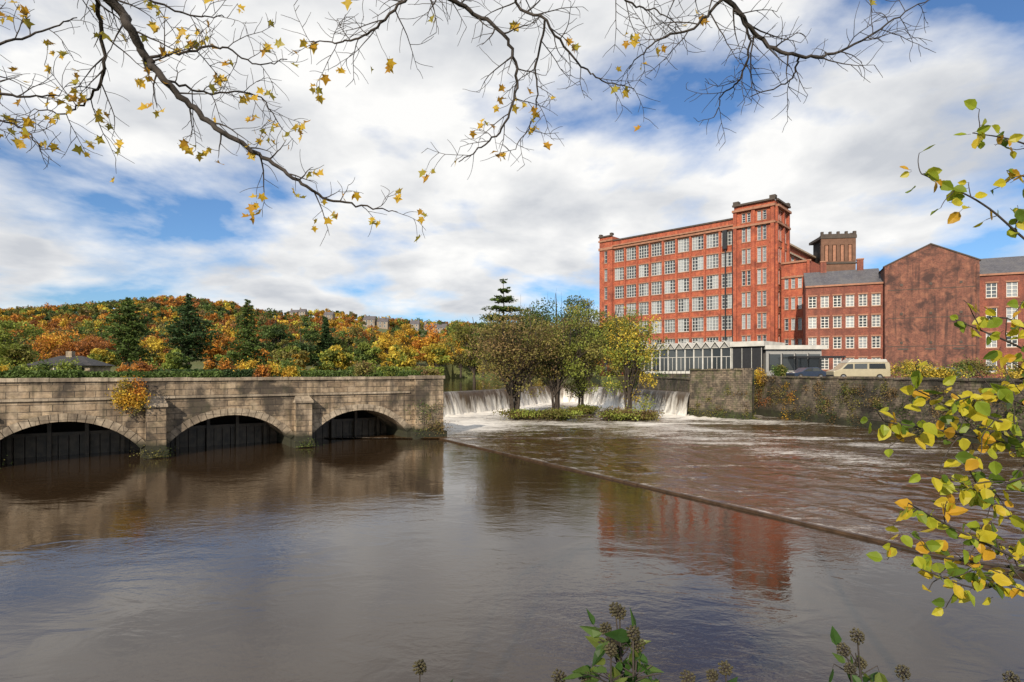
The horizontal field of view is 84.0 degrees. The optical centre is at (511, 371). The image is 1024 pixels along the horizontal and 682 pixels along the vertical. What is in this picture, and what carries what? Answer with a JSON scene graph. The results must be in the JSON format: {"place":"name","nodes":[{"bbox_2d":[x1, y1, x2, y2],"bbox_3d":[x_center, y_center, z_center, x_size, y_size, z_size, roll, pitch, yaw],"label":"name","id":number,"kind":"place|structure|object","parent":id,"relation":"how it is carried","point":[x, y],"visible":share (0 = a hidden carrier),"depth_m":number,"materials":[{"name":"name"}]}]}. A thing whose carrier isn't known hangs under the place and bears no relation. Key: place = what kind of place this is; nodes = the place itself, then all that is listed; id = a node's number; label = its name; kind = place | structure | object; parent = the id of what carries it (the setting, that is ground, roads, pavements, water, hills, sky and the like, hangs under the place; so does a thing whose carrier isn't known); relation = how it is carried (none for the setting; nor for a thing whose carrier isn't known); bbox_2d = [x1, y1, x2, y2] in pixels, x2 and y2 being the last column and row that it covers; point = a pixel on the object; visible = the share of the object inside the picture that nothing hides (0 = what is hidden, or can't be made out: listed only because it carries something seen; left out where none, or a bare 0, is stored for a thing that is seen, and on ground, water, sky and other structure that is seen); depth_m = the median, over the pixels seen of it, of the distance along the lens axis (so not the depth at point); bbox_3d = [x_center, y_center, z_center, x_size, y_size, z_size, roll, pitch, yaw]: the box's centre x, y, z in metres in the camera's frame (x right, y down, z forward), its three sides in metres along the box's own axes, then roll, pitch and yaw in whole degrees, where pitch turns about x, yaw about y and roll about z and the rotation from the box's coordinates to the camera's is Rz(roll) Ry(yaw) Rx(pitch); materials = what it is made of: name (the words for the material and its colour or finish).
{"place":"outdoors","nodes":[
{"label":"outdoors","id":0,"kind":"place"},
{"bbox_2d":[22,305,637,384],"bbox_3d":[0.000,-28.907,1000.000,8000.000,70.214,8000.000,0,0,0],"label":"ground","id":1,"kind":"structure","parent":0,"point":[450,372],"depth_m":208.30,"materials":[{"name":"green plant"}]},
{"bbox_2d":[0,341,39,367],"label":"broadleaf tree","id":2,"kind":"object","parent":1,"relation":"on","point":[12,353],"visible":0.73,"depth_m":84.11,"materials":[{"name":"green plant"}]},
{"bbox_2d":[0,319,45,367],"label":"broadleaf tree","id":3,"kind":"object","parent":1,"relation":"on","point":[7,338],"visible":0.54,"depth_m":91.59,"materials":[{"name":"green plant"}]},
{"bbox_2d":[18,356,59,370],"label":"park shrub","id":4,"kind":"object","parent":1,"relation":"on","point":[41,366],"visible":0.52,"depth_m":68.04,"materials":[{"name":"green plant"}]},
{"bbox_2d":[14,326,67,365],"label":"autumn tree","id":5,"kind":"object","parent":1,"relation":"on","point":[42,349],"visible":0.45,"depth_m":138.99,"materials":[{"name":"orange plant"}]},
{"bbox_2d":[0,369,86,377],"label":"hedge","id":6,"kind":"object","parent":1,"relation":"on","point":[53,373],"visible":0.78,"depth_m":65.41,"materials":[{"name":"green plant"}]},
{"bbox_2d":[34,329,98,353],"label":"autumn tree","id":7,"kind":"object","parent":1,"relation":"on","point":[62,336],"visible":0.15,"depth_m":176.02,"materials":[{"name":"orange plant"}]},
{"bbox_2d":[52,356,83,370],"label":"park shrub","id":8,"kind":"object","parent":1,"relation":"on","point":[68,366],"visible":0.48,"depth_m":71.68,"materials":[{"name":"green plant"}]},
{"bbox_2d":[27,351,114,371],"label":"park tearoom","id":9,"kind":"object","parent":1,"relation":"on","point":[88,364],"visible":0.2,"depth_m":74.01,"materials":[{"name":"stone"}]},
{"bbox_2d":[50,336,110,357],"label":"autumn tree","id":10,"kind":"object","parent":1,"relation":"on","point":[80,349],"visible":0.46,"depth_m":123.54,"materials":[{"name":"orange plant"}]},
{"bbox_2d":[87,348,122,367],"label":"broadleaf tree","id":11,"kind":"object","parent":1,"relation":"on","point":[101,355],"visible":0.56,"depth_m":89.13,"materials":[{"name":"yellow plant"}]},
{"bbox_2d":[101,297,158,366],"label":"pine tree","id":12,"kind":"object","parent":1,"relation":"on","point":[134,349],"visible":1,"depth_m":97.31,"materials":[{"name":"green plant"}]},
{"bbox_2d":[138,336,178,367],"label":"autumn tree","id":13,"kind":"object","parent":1,"relation":"on","point":[155,346],"visible":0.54,"depth_m":124.51,"materials":[{"name":"yellow plant"}]},
{"bbox_2d":[161,348,191,369],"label":"broadleaf tree","id":14,"kind":"object","parent":1,"relation":"on","point":[175,359],"visible":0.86,"depth_m":83.40,"materials":[{"name":"green plant"}]},
{"bbox_2d":[82,368,282,377],"bbox_3d":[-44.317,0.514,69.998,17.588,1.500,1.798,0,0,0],"label":"hedge","id":15,"kind":"object","parent":1,"relation":"on","point":[164,374],"visible":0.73,"depth_m":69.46,"materials":[{"name":"green plant"}]},
{"bbox_2d":[154,293,222,363],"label":"pine tree","id":16,"kind":"object","parent":1,"relation":"on","point":[189,338],"visible":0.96,"depth_m":101.36,"materials":[{"name":"green plant"}]},
{"bbox_2d":[0,0,427,243],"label":"sycamore tree","id":17,"kind":"object","parent":1,"relation":"on","point":[125,19],"visible":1,"depth_m":3.51,"materials":[{"name":"yellow plant"}]},
{"bbox_2d":[201,328,234,369],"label":"autumn tree","id":18,"kind":"object","parent":1,"relation":"on","point":[212,352],"visible":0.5,"depth_m":117.26,"materials":[{"name":"orange plant"}]},
{"bbox_2d":[213,350,238,367],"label":"broadleaf tree","id":19,"kind":"object","parent":1,"relation":"on","point":[230,355],"visible":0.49,"depth_m":87.32,"materials":[{"name":"green plant"}]},
{"bbox_2d":[233,356,262,371],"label":"park shrub","id":20,"kind":"object","parent":1,"relation":"on","point":[244,365],"visible":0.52,"depth_m":81.36,"materials":[{"name":"yellow plant"}]},
{"bbox_2d":[226,299,271,368],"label":"spruce tree","id":21,"kind":"object","parent":1,"relation":"on","point":[250,343],"visible":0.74,"depth_m":107.39,"materials":[{"name":"green plant"}]},
{"bbox_2d":[252,364,272,376],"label":"park shrub","id":22,"kind":"object","parent":1,"relation":"on","point":[262,371],"visible":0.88,"depth_m":67.09,"materials":[{"name":"orange plant"}]},
{"bbox_2d":[259,308,294,362],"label":"broadleaf tree","id":23,"kind":"object","parent":1,"relation":"on","point":[274,333],"visible":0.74,"depth_m":126.88,"materials":[{"name":"green plant"}]},
{"bbox_2d":[271,340,300,364],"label":"autumn tree","id":24,"kind":"object","parent":1,"relation":"on","point":[279,352],"visible":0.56,"depth_m":95.47,"materials":[{"name":"green plant"}]},
{"bbox_2d":[279,365,300,376],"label":"park shrub","id":25,"kind":"object","parent":1,"relation":"on","point":[291,371],"visible":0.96,"depth_m":68.36,"materials":[{"name":"yellow plant"}]},
{"bbox_2d":[273,356,308,376],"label":"park shrub","id":26,"kind":"object","parent":1,"relation":"on","point":[286,362],"visible":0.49,"depth_m":70.12,"materials":[{"name":"green plant"}]},
{"bbox_2d":[280,350,309,369],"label":"autumn tree","id":27,"kind":"object","parent":1,"relation":"on","point":[302,357],"visible":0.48,"depth_m":85.22,"materials":[{"name":"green plant"}]},
{"bbox_2d":[0,295,598,366],"bbox_3d":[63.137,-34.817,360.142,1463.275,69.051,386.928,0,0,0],"label":"hillside trees","id":28,"kind":"object","parent":1,"relation":"on","point":[65,317],"visible":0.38,"depth_m":336.35,"materials":[{"name":"orange plant"}]},
{"bbox_2d":[284,322,321,365],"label":"broadleaf tree","id":29,"kind":"object","parent":1,"relation":"on","point":[306,337],"visible":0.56,"depth_m":117.84,"materials":[{"name":"green plant"}]},
{"bbox_2d":[312,316,334,368],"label":"spruce tree","id":30,"kind":"object","parent":1,"relation":"on","point":[326,339],"visible":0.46,"depth_m":119.42,"materials":[{"name":"green plant"}]},
{"bbox_2d":[316,344,353,370],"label":"broadleaf tree","id":31,"kind":"object","parent":1,"relation":"on","point":[329,359],"visible":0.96,"depth_m":89.19,"materials":[{"name":"yellow plant"}]},
{"bbox_2d":[332,326,366,363],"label":"broadleaf tree","id":32,"kind":"object","parent":1,"relation":"on","point":[344,345],"visible":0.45,"depth_m":130.70,"materials":[{"name":"green plant"}]},
{"bbox_2d":[349,358,376,376],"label":"park shrub","id":33,"kind":"object","parent":1,"relation":"on","point":[364,369],"visible":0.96,"depth_m":74.93,"materials":[{"name":"green plant"}]},
{"bbox_2d":[353,339,381,368],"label":"broadleaf tree","id":34,"kind":"object","parent":1,"relation":"on","point":[365,351],"visible":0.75,"depth_m":97.26,"materials":[{"name":"green plant"}]},
{"bbox_2d":[300,369,439,376],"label":"hedge","id":35,"kind":"object","parent":1,"relation":"on","point":[328,373],"visible":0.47,"depth_m":83.56,"materials":[{"name":"green plant"}]},
{"bbox_2d":[363,314,389,328],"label":"terraced houses","id":36,"kind":"structure","parent":1,"relation":"on","point":[381,323],"depth_m":405.23,"materials":[{"name":"stone"}]},
{"bbox_2d":[376,330,401,366],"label":"autumn tree","id":37,"kind":"object","parent":1,"relation":"on","point":[385,339],"visible":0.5,"depth_m":138.56,"materials":[{"name":"yellow plant"}]},
{"bbox_2d":[340,366,444,374],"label":"hedge","id":38,"kind":"object","parent":1,"relation":"on","point":[441,368],"visible":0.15,"depth_m":94.63,"materials":[{"name":"green plant"}]},
{"bbox_2d":[385,344,420,368],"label":"autumn tree","id":39,"kind":"object","parent":1,"relation":"on","point":[401,357],"visible":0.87,"depth_m":104.22,"materials":[{"name":"yellow plant"}]},
{"bbox_2d":[394,323,423,360],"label":"autumn tree","id":40,"kind":"object","parent":1,"relation":"on","point":[408,331],"visible":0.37,"depth_m":159.78,"materials":[{"name":"yellow plant"}]},
{"bbox_2d":[411,322,440,364],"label":"autumn tree","id":41,"kind":"object","parent":1,"relation":"on","point":[433,338],"visible":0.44,"depth_m":156.81,"materials":[{"name":"orange plant"}]},
{"bbox_2d":[410,319,447,332],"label":"terraced houses","id":42,"kind":"structure","parent":1,"relation":"on","point":[416,324],"depth_m":396.16,"materials":[{"name":"stone"}]},
{"bbox_2d":[412,659,453,681],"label":"ivy plant","id":43,"kind":"object","parent":1,"relation":"on","point":[420,664],"visible":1,"depth_m":1.70,"materials":[{"name":"brown plant"}]},
{"bbox_2d":[419,343,453,367],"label":"autumn tree","id":44,"kind":"object","parent":1,"relation":"on","point":[437,355],"visible":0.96,"depth_m":118.87,"materials":[{"name":"yellow plant"}]},
{"bbox_2d":[438,334,467,376],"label":"autumn tree","id":45,"kind":"object","parent":1,"relation":"on","point":[450,354],"visible":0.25,"depth_m":149.46,"materials":[{"name":"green plant"}]},
{"bbox_2d":[437,317,494,381],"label":"broadleaf tree","id":46,"kind":"object","parent":1,"relation":"on","point":[462,333],"visible":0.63,"depth_m":123.55,"materials":[{"name":"green plant"}]},
{"bbox_2d":[468,278,527,365],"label":"cedar tree","id":47,"kind":"object","parent":1,"relation":"on","point":[506,299],"visible":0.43,"depth_m":110.86,"materials":[{"name":"green plant"}]},
{"bbox_2d":[518,296,591,381],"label":"broadleaf tree","id":48,"kind":"object","parent":1,"relation":"on","point":[547,316],"visible":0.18,"depth_m":109.06,"materials":[{"name":"green plant"}]},
{"bbox_2d":[562,295,615,382],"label":"broadleaf tree","id":49,"kind":"object","parent":1,"relation":"on","point":[590,304],"visible":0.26,"depth_m":115.86,"materials":[{"name":"green plant"}]},
{"bbox_2d":[562,642,631,681],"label":"ivy plant","id":50,"kind":"object","parent":1,"relation":"on","point":[609,649],"visible":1,"depth_m":1.59,"materials":[{"name":"green plant"}]},
{"bbox_2d":[281,0,935,182],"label":"sycamore tree","id":51,"kind":"object","parent":1,"relation":"on","point":[514,26],"visible":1,"depth_m":3.62,"materials":[{"name":"brown plant"}]},
{"bbox_2d":[572,602,653,681],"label":"ivy plant","id":52,"kind":"object","parent":1,"relation":"on","point":[620,639],"visible":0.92,"depth_m":1.69,"materials":[{"name":"green plant"}]},
{"bbox_2d":[598,310,636,376],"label":"broadleaf tree","id":53,"kind":"object","parent":1,"relation":"on","point":[612,372],"visible":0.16,"depth_m":116.79,"materials":[{"name":"green plant"}]},
{"bbox_2d":[595,625,663,681],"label":"ivy plant","id":54,"kind":"object","parent":1,"relation":"on","point":[632,659],"visible":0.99,"depth_m":1.66,"materials":[{"name":"green plant"}]},
{"bbox_2d":[638,377,689,414],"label":"masonry","id":55,"kind":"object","parent":1,"relation":"on","point":[682,385],"visible":0.23,"depth_m":70.26,"materials":[{"name":"stone"}]},
{"bbox_2d":[598,194,819,375],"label":"red brick mill","id":56,"kind":"object","parent":1,"relation":"on","point":[738,277],"visible":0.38,"depth_m":118.17,"materials":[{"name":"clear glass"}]},
{"bbox_2d":[644,341,784,376],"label":"glazed pavilion","id":57,"kind":"structure","parent":1,"relation":"on","point":[681,358],"depth_m":90.00,"materials":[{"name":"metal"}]},
{"bbox_2d":[706,660,737,681],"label":"ivy plant","id":58,"kind":"object","parent":1,"relation":"on","point":[713,675],"visible":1,"depth_m":1.70,"materials":[{"name":"brown plant"}]},
{"bbox_2d":[437,438,1023,576],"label":"weir sill","id":59,"kind":"structure","parent":1,"relation":"on","point":[862,536],"depth_m":20.58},
{"bbox_2d":[769,364,790,375],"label":"garden shrub","id":60,"kind":"object","parent":1,"relation":"on","point":[780,370],"visible":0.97,"depth_m":81.62,"materials":[{"name":"green plant"}]},
{"bbox_2d":[751,345,845,375],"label":"flat roofed annex","id":61,"kind":"object","parent":1,"relation":"on","point":[792,358],"visible":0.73,"depth_m":83.92,"materials":[{"name":"white concrete"}]},
{"bbox_2d":[809,231,856,271],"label":"water tower","id":62,"kind":"structure","parent":1,"relation":"on","point":[837,251],"depth_m":124.53,"materials":[{"name":"brown brick"}]},
{"bbox_2d":[802,258,883,370],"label":"old brick mill","id":63,"kind":"object","parent":1,"relation":"on","point":[843,312],"visible":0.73,"depth_m":93.14,"materials":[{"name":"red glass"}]},
{"bbox_2d":[829,626,887,681],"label":"ivy plant","id":64,"kind":"object","parent":1,"relation":"on","point":[860,662],"visible":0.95,"depth_m":1.80,"materials":[{"name":"green plant"}]},
{"bbox_2d":[754,378,1023,448],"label":"masonry","id":65,"kind":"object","parent":1,"relation":"on","point":[831,390],"visible":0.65,"depth_m":50.13,"materials":[{"name":"stone"}]},
{"bbox_2d":[754,367,768,386],"bbox_3d":[28.029,0.521,63.972,1.637,2.594,3.411,0,0,0],"label":"autumn shrub","id":66,"kind":"object","parent":65,"relation":"on","point":[759,374],"visible":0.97,"depth_m":63.85,"materials":[{"name":"yellow plant"}]},
{"bbox_2d":[754,375,797,418],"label":"wall vegetation","id":67,"kind":"object","parent":65,"relation":"attached to","point":[774,393],"depth_m":61.53,"materials":[{"name":"green plant"}]},
{"bbox_2d":[789,380,864,427],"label":"wall vegetation","id":68,"kind":"object","parent":65,"relation":"attached to","point":[844,398],"depth_m":53.77,"materials":[{"name":"green plant"}]},
{"bbox_2d":[756,376,1023,381],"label":"coping","id":69,"kind":"object","parent":65,"relation":"on","point":[907,378],"visible":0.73,"depth_m":47.34,"materials":[{"name":"stone"}]},
{"bbox_2d":[849,379,1023,442],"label":"wall vegetation","id":70,"kind":"object","parent":65,"relation":"attached to","point":[887,395],"depth_m":44.30,"materials":[{"name":"green plant"}]},
{"bbox_2d":[894,664,910,681],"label":"ivy plant","id":71,"kind":"object","parent":1,"relation":"on","point":[902,669],"visible":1,"depth_m":1.79,"materials":[{"name":"brown plant"}]},
{"bbox_2d":[890,356,937,376],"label":"garden shrub","id":72,"kind":"object","parent":1,"relation":"on","point":[907,365],"visible":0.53,"depth_m":80.09,"materials":[{"name":"yellow plant"}]},
{"bbox_2d":[879,243,980,377],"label":"gabled brick warehouse","id":73,"kind":"structure","parent":1,"relation":"on","point":[930,288],"depth_m":87.04,"materials":[{"name":"brick"}]},
{"bbox_2d":[899,364,974,377],"bbox_3d":[43.774,0.376,58.583,8.834,2.481,2.871,0,0,0],"label":"garden shrub","id":74,"kind":"object","parent":1,"relation":"on","point":[940,372],"visible":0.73,"depth_m":58.18,"materials":[{"name":"yellow plant"}]},
{"bbox_2d":[860,99,1023,615],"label":"beech tree","id":75,"kind":"object","parent":1,"relation":"on","point":[974,407],"visible":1,"depth_m":2.00,"materials":[{"name":"yellow plant"}]},
{"bbox_2d":[979,256,1023,377],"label":"old brick mill","id":76,"kind":"object","parent":1,"relation":"on","point":[1001,282],"visible":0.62,"depth_m":84.33,"materials":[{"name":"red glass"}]},
{"bbox_2d":[987,362,1023,378],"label":"garden shrub","id":77,"kind":"object","parent":1,"relation":"on","point":[1016,374],"visible":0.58,"depth_m":55.86,"materials":[{"name":"yellow plant"}]},
{"bbox_2d":[0,438,1023,681],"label":"river","id":78,"kind":"structure","parent":0,"point":[358,559],"depth_m":13.69,"materials":[{"name":"liquid"}]},
{"bbox_2d":[0,375,446,459],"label":"stone arch bridge","id":79,"kind":"structure","parent":78,"relation":"in","point":[47,417],"depth_m":35.63,"materials":[{"name":"stone"}]},
{"bbox_2d":[105,375,154,416],"bbox_3d":[-21.733,1.361,32.220,2.821,2.453,1.257,0,0,-14],"label":"autumn shrub","id":80,"kind":"object","parent":79,"relation":"on","point":[138,400],"visible":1,"depth_m":32.19,"materials":[{"name":"yellow plant"}]},
{"bbox_2d":[0,0,1023,327],"label":"sky","id":81,"kind":"structure","parent":0,"point":[169,221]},
{"bbox_2d":[510,417,570,420],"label":"river island","id":82,"kind":"structure","parent":0,"point":[537,419],"depth_m":58.12,"materials":[{"name":"soil"}]},
{"bbox_2d":[462,302,575,411],"bbox_3d":[0.775,-1.576,60.660,11.758,13.035,13.258,0,0,-23],"label":"willow tree","id":83,"kind":"object","parent":82,"relation":"on","point":[508,350],"visible":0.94,"depth_m":58.65,"materials":[{"name":"green plant"}]},
{"bbox_2d":[492,407,559,419],"bbox_3d":[1.509,4.320,58.139,7.346,1.392,3.116,0,0,0],"label":"river shrub","id":84,"kind":"object","parent":82,"relation":"on","point":[520,413],"visible":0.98,"depth_m":57.68,"materials":[{"name":"green plant"}]},
{"bbox_2d":[531,406,587,419],"bbox_3d":[4.882,4.269,58.225,5.957,1.600,2.929,0,0,0],"label":"river shrub","id":85,"kind":"object","parent":82,"relation":"on","point":[561,413],"visible":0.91,"depth_m":57.78,"materials":[{"name":"green plant"}]},
{"bbox_2d":[516,315,608,410],"bbox_3d":[4.590,-0.680,61.641,9.915,11.206,10.165,0,0,39],"label":"willow tree","id":86,"kind":"object","parent":82,"relation":"on","point":[559,379],"visible":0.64,"depth_m":61.17,"materials":[{"name":"green plant"}]},
{"bbox_2d":[443,378,681,391],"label":"mill pool","id":87,"kind":"structure","parent":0,"point":[458,384],"depth_m":102.39,"materials":[{"name":"liquid"}]},
{"bbox_2d":[325,401,1023,565],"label":"river rapids","id":88,"kind":"structure","parent":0,"point":[850,479],"depth_m":31.19,"materials":[{"name":"liquid"}]},
{"bbox_2d":[443,386,689,416],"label":"weir waterfall","id":89,"kind":"structure","parent":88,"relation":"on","point":[463,402],"depth_m":70.68,"materials":[{"name":"liquid"}]},
{"bbox_2d":[602,417,644,420],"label":"river island","id":90,"kind":"structure","parent":88,"relation":"on","point":[624,420],"depth_m":57.24,"materials":[{"name":"soil"}]},
{"bbox_2d":[590,405,646,420],"bbox_3d":[10.577,4.265,57.115,5.668,1.931,2.903,0,0,0],"label":"river shrub","id":91,"kind":"object","parent":90,"relation":"on","point":[621,414],"visible":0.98,"depth_m":56.68,"materials":[{"name":"green plant"}]},
{"bbox_2d":[593,300,670,411],"bbox_3d":[12.192,-1.339,59.523,7.899,12.715,8.030,0,0,0],"label":"willow tree","id":92,"kind":"object","parent":90,"relation":"on","point":[634,365],"visible":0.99,"depth_m":58.86,"materials":[{"name":"green plant"}]},
{"bbox_2d":[632,408,664,420],"bbox_3d":[13.655,4.425,58.084,4.318,1.377,3.072,0,0,0],"label":"river shrub","id":93,"kind":"object","parent":90,"relation":"on","point":[651,415],"visible":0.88,"depth_m":57.43,"materials":[{"name":"green plant"}]},
{"bbox_2d":[689,370,753,418],"bbox_3d":[24.574,2.925,63.682,6.718,6.150,8.054,0,0,37],"label":"masonry","id":94,"kind":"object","parent":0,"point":[713,384],"visible":0.83,"depth_m":60.52,"materials":[{"name":"stone"}]},
{"bbox_2d":[688,406,761,419],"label":"wall vegetation","id":95,"kind":"object","parent":94,"relation":"attached to","point":[716,415],"depth_m":60.50,"materials":[{"name":"green plant"}]},
{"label":"river island","id":96,"kind":"object","parent":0,"visible":0},
{"bbox_2d":[548,303,617,407],"bbox_3d":[8.319,-1.416,65.261,7.215,13.280,11.287,0,0,-27],"label":"willow tree","id":97,"kind":"object","parent":96,"relation":"on","point":[581,382],"visible":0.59,"depth_m":64.98,"materials":[{"name":"green plant"}]},
{"bbox_2d":[565,404,606,413],"bbox_3d":[8.264,4.253,65.076,4.988,1.292,2.603,0,0,0],"label":"river shrub","id":98,"kind":"object","parent":96,"relation":"on","point":[584,409],"visible":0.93,"depth_m":64.78,"materials":[{"name":"green plant"}]},
{"label":"car park","id":99,"kind":"object","parent":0,"visible":0},
{"bbox_2d":[786,367,825,376],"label":"parked car","id":100,"kind":"object","parent":99,"relation":"on","point":[814,371],"visible":0.59,"depth_m":69.22,"materials":[{"name":"blue paint"}]},
{"bbox_2d":[826,359,890,376],"bbox_3d":[38.000,-0.235,62.500,5.920,2.250,2.080,0,0,6],"label":"camper van","id":101,"kind":"object","parent":99,"relation":"on","point":[865,367],"visible":0.75,"depth_m":61.55,"materials":[{"name":"beige paint"}]},
{"bbox_2d":[950,355,1001,377],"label":"garden shrub","id":102,"kind":"object","parent":99,"relation":"on","point":[977,364],"visible":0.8,"depth_m":78.80,"materials":[{"name":"green plant"}]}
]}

